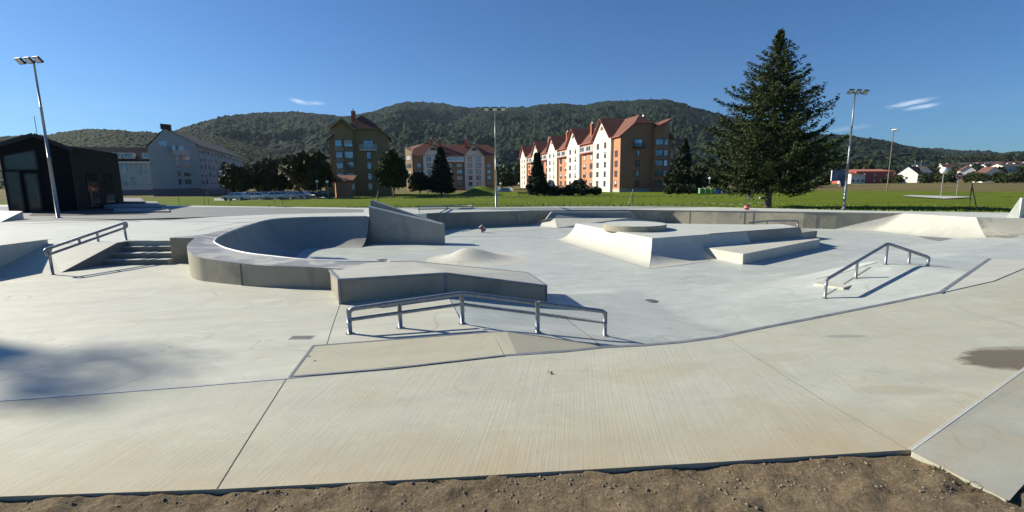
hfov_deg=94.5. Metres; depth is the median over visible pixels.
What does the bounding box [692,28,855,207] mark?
spruce tree
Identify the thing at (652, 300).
drain cover
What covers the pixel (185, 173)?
window
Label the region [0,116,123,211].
pavilion
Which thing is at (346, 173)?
window
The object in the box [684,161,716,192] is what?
broadleaf tree
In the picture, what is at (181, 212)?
grey path
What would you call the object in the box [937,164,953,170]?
house
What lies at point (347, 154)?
window
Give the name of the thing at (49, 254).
handrail
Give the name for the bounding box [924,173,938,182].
broadleaf tree
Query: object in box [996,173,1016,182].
broadleaf tree
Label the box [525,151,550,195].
conifer tree
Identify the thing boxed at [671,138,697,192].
conifer tree
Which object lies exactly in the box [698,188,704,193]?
waste bin
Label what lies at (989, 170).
house
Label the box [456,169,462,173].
window
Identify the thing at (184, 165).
window
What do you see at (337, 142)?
window
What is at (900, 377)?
slab pavement
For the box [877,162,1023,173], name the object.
woodland
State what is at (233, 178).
broadleaf tree
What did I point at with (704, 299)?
skatepark floor
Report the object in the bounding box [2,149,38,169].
window
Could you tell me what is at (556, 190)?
hedge
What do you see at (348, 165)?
window
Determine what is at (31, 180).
glass door
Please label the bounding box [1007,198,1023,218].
deck block
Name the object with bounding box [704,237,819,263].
grind box
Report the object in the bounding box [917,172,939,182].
broadleaf tree
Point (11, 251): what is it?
grind ledge
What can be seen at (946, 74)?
sky
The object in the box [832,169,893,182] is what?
hall
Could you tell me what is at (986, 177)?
broadleaf tree
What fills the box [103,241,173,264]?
stairs
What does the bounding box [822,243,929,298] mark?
kinked rail
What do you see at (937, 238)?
grey floor patch pavement
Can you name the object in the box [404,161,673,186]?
woodland
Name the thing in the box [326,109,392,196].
apartment building
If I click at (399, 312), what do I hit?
kinked rail
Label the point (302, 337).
drain grate
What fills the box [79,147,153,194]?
apartment building
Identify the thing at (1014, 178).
broadleaf tree
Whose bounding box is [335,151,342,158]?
window
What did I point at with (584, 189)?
hedge
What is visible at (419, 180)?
broadleaf tree
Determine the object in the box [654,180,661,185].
window
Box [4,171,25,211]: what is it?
window
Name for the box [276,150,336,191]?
broadleaf tree
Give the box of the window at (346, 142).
[343,139,352,146]
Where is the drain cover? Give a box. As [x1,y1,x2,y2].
[645,299,657,302]
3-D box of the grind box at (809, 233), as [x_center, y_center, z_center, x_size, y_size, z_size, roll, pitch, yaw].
[15.068,-1.103,24.696,1.586,0.440,1.049,-5,10,-26]
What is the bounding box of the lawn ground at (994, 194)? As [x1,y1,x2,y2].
[0,172,1023,213]
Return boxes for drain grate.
[288,335,314,339]
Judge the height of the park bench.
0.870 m
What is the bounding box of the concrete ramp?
[0,211,23,221]
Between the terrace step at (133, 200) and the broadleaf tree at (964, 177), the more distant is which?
the broadleaf tree at (964, 177)
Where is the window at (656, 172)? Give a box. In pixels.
[654,170,662,175]
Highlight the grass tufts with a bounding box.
[340,202,1011,212]
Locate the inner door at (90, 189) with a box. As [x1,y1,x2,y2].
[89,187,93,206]
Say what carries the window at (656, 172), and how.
in the apartment building at (633, 153)
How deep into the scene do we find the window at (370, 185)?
106.37 m
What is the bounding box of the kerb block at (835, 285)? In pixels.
[814,280,850,289]
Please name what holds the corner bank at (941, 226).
on the skatepark floor
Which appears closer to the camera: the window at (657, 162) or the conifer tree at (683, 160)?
the conifer tree at (683, 160)
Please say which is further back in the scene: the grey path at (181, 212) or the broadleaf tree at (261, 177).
the broadleaf tree at (261, 177)
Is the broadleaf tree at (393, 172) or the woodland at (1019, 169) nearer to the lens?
the broadleaf tree at (393, 172)
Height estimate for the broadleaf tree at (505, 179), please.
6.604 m
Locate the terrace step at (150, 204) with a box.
[104,201,160,208]
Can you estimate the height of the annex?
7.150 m
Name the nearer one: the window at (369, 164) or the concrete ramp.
the concrete ramp
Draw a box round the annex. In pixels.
[837,172,866,183]
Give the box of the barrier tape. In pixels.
[204,195,763,203]
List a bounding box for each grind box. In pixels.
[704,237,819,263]
[801,229,816,238]
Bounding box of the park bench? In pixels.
[518,192,529,196]
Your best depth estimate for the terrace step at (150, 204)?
35.71 m
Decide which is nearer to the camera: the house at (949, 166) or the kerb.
the kerb
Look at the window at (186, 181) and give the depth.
132.19 m
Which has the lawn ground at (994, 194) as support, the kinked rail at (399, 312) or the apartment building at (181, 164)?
the apartment building at (181, 164)
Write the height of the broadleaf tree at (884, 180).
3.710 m
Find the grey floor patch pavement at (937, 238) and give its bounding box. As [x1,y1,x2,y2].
[919,236,953,240]
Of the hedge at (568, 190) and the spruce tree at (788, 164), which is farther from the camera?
the hedge at (568, 190)
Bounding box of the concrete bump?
[426,248,527,266]
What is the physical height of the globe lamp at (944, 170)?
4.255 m
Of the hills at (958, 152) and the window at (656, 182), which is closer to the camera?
the window at (656, 182)
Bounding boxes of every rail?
[346,292,608,336]
[418,205,472,211]
[748,220,798,226]
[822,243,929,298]
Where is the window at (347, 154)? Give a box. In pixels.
[344,151,353,158]
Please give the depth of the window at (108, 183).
38.25 m
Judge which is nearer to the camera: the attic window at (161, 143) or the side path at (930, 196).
the side path at (930, 196)
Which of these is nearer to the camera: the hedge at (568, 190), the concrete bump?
the concrete bump
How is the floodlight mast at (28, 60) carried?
on the grey path at (181, 212)
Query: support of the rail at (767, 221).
on the skatepark floor
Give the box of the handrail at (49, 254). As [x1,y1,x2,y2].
[43,222,127,274]
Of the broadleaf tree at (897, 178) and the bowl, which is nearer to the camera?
the bowl
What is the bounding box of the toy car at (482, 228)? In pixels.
[479,225,485,232]
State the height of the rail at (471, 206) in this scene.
0.567 m
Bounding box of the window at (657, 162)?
[654,160,662,165]
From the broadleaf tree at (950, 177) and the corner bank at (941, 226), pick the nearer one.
the corner bank at (941, 226)
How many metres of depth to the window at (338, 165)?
103.10 m
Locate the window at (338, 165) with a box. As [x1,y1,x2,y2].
[335,162,343,168]
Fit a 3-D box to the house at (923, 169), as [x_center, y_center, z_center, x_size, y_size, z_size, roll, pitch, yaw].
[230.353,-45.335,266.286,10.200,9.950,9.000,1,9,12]
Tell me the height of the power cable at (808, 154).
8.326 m
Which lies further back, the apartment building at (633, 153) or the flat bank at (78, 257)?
the apartment building at (633, 153)
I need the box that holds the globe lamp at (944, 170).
[940,167,948,195]
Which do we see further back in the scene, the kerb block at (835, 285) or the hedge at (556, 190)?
the hedge at (556, 190)
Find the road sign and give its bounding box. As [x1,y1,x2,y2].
[956,172,962,195]
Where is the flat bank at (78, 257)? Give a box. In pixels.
[0,241,128,274]
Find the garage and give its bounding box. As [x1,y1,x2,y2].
[325,175,356,197]
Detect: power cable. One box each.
[672,153,907,158]
[673,147,915,154]
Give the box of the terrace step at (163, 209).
[113,205,169,212]
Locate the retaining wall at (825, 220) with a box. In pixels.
[427,210,901,228]
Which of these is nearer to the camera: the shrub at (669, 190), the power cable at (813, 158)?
the shrub at (669, 190)
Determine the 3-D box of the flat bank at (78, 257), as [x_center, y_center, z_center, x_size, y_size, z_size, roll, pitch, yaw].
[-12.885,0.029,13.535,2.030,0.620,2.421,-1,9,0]
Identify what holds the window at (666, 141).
in the apartment building at (633, 153)
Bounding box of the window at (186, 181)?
[184,179,192,184]
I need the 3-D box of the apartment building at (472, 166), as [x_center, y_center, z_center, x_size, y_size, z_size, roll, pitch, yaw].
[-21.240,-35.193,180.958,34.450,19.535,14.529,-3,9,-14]
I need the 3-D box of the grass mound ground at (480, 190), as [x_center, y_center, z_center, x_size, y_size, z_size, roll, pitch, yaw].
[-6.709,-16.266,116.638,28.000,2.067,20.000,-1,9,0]
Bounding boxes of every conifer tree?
[427,147,456,195]
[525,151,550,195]
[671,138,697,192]
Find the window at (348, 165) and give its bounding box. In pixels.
[345,162,353,168]
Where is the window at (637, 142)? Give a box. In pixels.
[634,139,642,146]
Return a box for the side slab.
[909,367,1023,501]
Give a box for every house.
[896,166,923,182]
[919,166,932,172]
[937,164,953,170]
[957,166,976,173]
[973,167,1003,182]
[990,164,1021,171]
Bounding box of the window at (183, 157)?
[181,155,189,160]
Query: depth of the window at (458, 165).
175.42 m
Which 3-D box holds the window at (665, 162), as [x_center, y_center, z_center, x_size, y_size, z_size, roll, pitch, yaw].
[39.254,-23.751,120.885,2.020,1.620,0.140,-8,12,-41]
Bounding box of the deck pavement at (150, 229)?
[0,205,1008,243]
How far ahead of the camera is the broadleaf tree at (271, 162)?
130.20 m
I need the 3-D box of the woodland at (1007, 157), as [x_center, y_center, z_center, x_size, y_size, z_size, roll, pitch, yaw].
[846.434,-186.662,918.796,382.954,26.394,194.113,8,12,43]
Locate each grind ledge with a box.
[0,239,47,266]
[329,261,546,303]
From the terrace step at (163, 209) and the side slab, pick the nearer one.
the side slab
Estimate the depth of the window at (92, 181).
35.53 m
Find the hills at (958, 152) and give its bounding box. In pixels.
[925,148,1023,155]
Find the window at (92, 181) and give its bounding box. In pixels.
[86,173,100,207]
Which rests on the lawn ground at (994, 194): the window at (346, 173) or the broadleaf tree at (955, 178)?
the broadleaf tree at (955, 178)
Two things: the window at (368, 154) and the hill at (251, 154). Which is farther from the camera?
the hill at (251, 154)
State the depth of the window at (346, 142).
102.57 m
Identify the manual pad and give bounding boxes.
[289,331,603,376]
[939,258,1023,292]
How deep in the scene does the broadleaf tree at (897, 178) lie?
237.27 m
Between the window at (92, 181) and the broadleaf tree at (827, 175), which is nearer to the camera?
the window at (92, 181)
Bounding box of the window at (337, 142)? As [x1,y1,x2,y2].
[334,139,342,146]
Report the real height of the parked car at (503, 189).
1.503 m
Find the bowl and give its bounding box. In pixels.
[170,216,389,288]
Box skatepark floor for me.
[295,214,1023,353]
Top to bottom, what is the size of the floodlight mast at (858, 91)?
8.053 m
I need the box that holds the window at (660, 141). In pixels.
[655,138,663,144]
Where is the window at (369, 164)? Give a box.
[367,162,371,168]
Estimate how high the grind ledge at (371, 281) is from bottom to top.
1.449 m
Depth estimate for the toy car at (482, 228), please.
28.94 m
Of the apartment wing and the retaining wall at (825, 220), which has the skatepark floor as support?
the retaining wall at (825, 220)
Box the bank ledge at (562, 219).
[530,211,669,227]
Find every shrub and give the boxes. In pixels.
[663,184,677,194]
[672,183,685,194]
[682,184,697,194]
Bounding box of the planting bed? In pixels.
[29,208,148,215]
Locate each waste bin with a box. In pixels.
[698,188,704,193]
[704,188,709,193]
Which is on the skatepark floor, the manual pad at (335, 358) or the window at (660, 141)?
the manual pad at (335, 358)
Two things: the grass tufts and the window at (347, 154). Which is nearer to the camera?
the grass tufts
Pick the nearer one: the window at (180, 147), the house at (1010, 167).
the window at (180, 147)
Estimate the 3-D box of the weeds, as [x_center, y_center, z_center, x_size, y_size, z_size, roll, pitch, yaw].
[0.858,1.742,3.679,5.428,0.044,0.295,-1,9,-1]
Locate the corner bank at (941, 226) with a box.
[838,213,1023,237]
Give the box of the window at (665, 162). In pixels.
[663,160,667,165]
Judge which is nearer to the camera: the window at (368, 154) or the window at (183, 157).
the window at (368, 154)
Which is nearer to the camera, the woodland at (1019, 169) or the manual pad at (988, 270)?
the manual pad at (988, 270)
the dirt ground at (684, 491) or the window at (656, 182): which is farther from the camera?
the window at (656, 182)
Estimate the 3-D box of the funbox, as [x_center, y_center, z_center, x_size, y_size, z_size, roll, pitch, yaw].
[8.158,-0.690,21.010,11.662,0.890,8.669,-1,9,0]
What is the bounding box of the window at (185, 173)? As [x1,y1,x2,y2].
[183,171,191,176]
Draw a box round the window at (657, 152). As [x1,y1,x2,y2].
[655,149,662,155]
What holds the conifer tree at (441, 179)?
on the lawn ground at (994, 194)
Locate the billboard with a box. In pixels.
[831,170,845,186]
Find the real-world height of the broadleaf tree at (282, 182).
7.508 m
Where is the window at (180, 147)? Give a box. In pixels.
[178,145,184,150]
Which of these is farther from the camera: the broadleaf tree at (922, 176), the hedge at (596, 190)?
the broadleaf tree at (922, 176)
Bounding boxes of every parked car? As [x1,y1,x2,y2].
[221,192,249,200]
[247,192,264,199]
[261,191,288,199]
[286,191,305,198]
[302,191,315,198]
[310,190,334,198]
[497,188,510,191]
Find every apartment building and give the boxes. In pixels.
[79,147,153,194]
[146,124,244,195]
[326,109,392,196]
[411,137,494,190]
[519,115,674,191]
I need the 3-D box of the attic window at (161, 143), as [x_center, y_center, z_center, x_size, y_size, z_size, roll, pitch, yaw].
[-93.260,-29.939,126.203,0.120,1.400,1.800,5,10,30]
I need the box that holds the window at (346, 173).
[345,172,354,179]
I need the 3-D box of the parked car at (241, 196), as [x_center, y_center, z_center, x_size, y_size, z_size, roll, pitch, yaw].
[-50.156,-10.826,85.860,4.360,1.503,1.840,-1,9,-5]
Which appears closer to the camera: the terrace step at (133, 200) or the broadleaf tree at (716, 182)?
the terrace step at (133, 200)
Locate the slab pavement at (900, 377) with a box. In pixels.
[0,269,1023,500]
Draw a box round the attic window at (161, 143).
[158,141,166,146]
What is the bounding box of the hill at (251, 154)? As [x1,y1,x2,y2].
[0,129,282,188]
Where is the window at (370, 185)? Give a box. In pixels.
[368,183,372,189]
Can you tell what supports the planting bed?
on the grey path at (181, 212)
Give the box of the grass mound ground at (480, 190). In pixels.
[452,186,517,194]
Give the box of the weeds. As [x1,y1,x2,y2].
[271,465,982,493]
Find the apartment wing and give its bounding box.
[404,144,422,189]
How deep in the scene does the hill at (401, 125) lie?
1310.54 m
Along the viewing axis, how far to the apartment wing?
176.70 m
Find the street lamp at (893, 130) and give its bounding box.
[886,129,898,190]
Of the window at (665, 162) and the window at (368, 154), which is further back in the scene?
the window at (665, 162)
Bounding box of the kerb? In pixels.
[272,202,761,207]
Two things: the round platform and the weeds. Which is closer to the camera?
the weeds
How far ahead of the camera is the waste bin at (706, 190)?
94.08 m
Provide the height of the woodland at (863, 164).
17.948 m
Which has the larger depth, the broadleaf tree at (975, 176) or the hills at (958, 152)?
the hills at (958, 152)
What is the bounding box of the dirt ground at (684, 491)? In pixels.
[0,453,1023,511]
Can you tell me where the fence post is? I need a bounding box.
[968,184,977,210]
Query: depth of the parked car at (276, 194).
86.32 m
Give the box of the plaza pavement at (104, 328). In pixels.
[0,262,488,399]
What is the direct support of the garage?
on the lawn ground at (994, 194)
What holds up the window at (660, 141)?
in the apartment building at (633, 153)
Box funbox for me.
[556,223,802,267]
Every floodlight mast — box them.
[14,56,62,217]
[484,107,505,206]
[841,89,869,208]
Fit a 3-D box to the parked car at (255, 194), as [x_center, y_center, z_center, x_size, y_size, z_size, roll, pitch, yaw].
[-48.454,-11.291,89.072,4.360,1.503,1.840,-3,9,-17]
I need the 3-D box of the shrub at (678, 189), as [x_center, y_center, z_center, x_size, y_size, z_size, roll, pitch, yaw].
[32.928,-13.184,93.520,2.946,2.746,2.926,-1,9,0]
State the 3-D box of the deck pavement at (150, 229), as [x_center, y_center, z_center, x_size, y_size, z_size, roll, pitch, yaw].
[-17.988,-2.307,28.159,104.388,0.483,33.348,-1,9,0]
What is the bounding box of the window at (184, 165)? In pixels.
[182,163,190,168]
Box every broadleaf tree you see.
[218,162,254,191]
[247,162,279,191]
[255,156,282,191]
[269,169,294,190]
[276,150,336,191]
[374,149,409,196]
[407,170,430,195]
[497,171,515,187]
[572,178,586,194]
[661,168,687,187]
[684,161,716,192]
[710,165,731,187]
[778,175,816,187]
[811,172,830,184]
[880,177,890,183]
[891,174,905,182]
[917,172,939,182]
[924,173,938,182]
[933,172,954,182]
[948,172,959,182]
[961,171,978,182]
[966,172,988,181]
[979,173,992,181]
[990,171,1006,182]
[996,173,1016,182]
[1006,172,1023,182]
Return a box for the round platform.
[603,221,666,231]
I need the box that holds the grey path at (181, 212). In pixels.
[0,206,363,221]
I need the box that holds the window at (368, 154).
[366,152,371,158]
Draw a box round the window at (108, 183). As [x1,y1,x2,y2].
[103,174,114,204]
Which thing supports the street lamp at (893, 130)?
on the lawn ground at (994, 194)
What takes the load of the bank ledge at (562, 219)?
on the skatepark floor
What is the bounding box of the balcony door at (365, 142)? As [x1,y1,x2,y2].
[363,140,373,148]
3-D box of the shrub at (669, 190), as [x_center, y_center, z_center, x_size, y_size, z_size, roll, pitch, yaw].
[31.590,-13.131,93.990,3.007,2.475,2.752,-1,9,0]
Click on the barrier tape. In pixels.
(452, 197)
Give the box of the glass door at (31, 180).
[23,173,43,211]
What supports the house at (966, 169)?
on the lawn ground at (994, 194)
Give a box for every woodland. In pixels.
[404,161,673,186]
[702,158,875,181]
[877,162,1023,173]
[931,152,1023,161]
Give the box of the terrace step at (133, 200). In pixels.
[118,198,144,202]
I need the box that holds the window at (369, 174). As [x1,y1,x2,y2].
[367,172,372,179]
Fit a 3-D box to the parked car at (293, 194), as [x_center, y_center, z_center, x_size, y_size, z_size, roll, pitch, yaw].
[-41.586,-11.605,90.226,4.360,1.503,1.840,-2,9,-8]
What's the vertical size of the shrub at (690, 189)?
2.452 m
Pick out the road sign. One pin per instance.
(959, 175)
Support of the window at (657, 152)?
in the apartment building at (633, 153)
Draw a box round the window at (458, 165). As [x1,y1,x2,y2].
[456,163,462,167]
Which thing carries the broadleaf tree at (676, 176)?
on the lawn ground at (994, 194)
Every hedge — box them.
[547,185,563,194]
[560,184,577,194]
[574,184,592,194]
[590,186,601,194]
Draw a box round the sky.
[0,0,1023,217]
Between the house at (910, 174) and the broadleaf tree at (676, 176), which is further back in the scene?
the house at (910, 174)
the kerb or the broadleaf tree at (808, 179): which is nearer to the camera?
the kerb
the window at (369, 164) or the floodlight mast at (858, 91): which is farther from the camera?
the window at (369, 164)
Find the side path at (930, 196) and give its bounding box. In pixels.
[905,195,965,198]
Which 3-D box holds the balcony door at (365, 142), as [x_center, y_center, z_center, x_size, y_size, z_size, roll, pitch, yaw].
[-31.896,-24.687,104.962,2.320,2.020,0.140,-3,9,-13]
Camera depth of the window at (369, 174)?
106.01 m
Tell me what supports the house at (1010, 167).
on the lawn ground at (994, 194)
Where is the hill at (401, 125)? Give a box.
[175,99,972,171]
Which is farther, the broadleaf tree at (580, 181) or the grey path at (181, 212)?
the broadleaf tree at (580, 181)
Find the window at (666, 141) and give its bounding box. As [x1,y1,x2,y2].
[664,138,668,144]
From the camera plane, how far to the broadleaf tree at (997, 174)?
213.69 m
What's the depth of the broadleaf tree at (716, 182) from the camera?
107.67 m
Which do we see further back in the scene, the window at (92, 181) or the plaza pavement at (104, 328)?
the window at (92, 181)

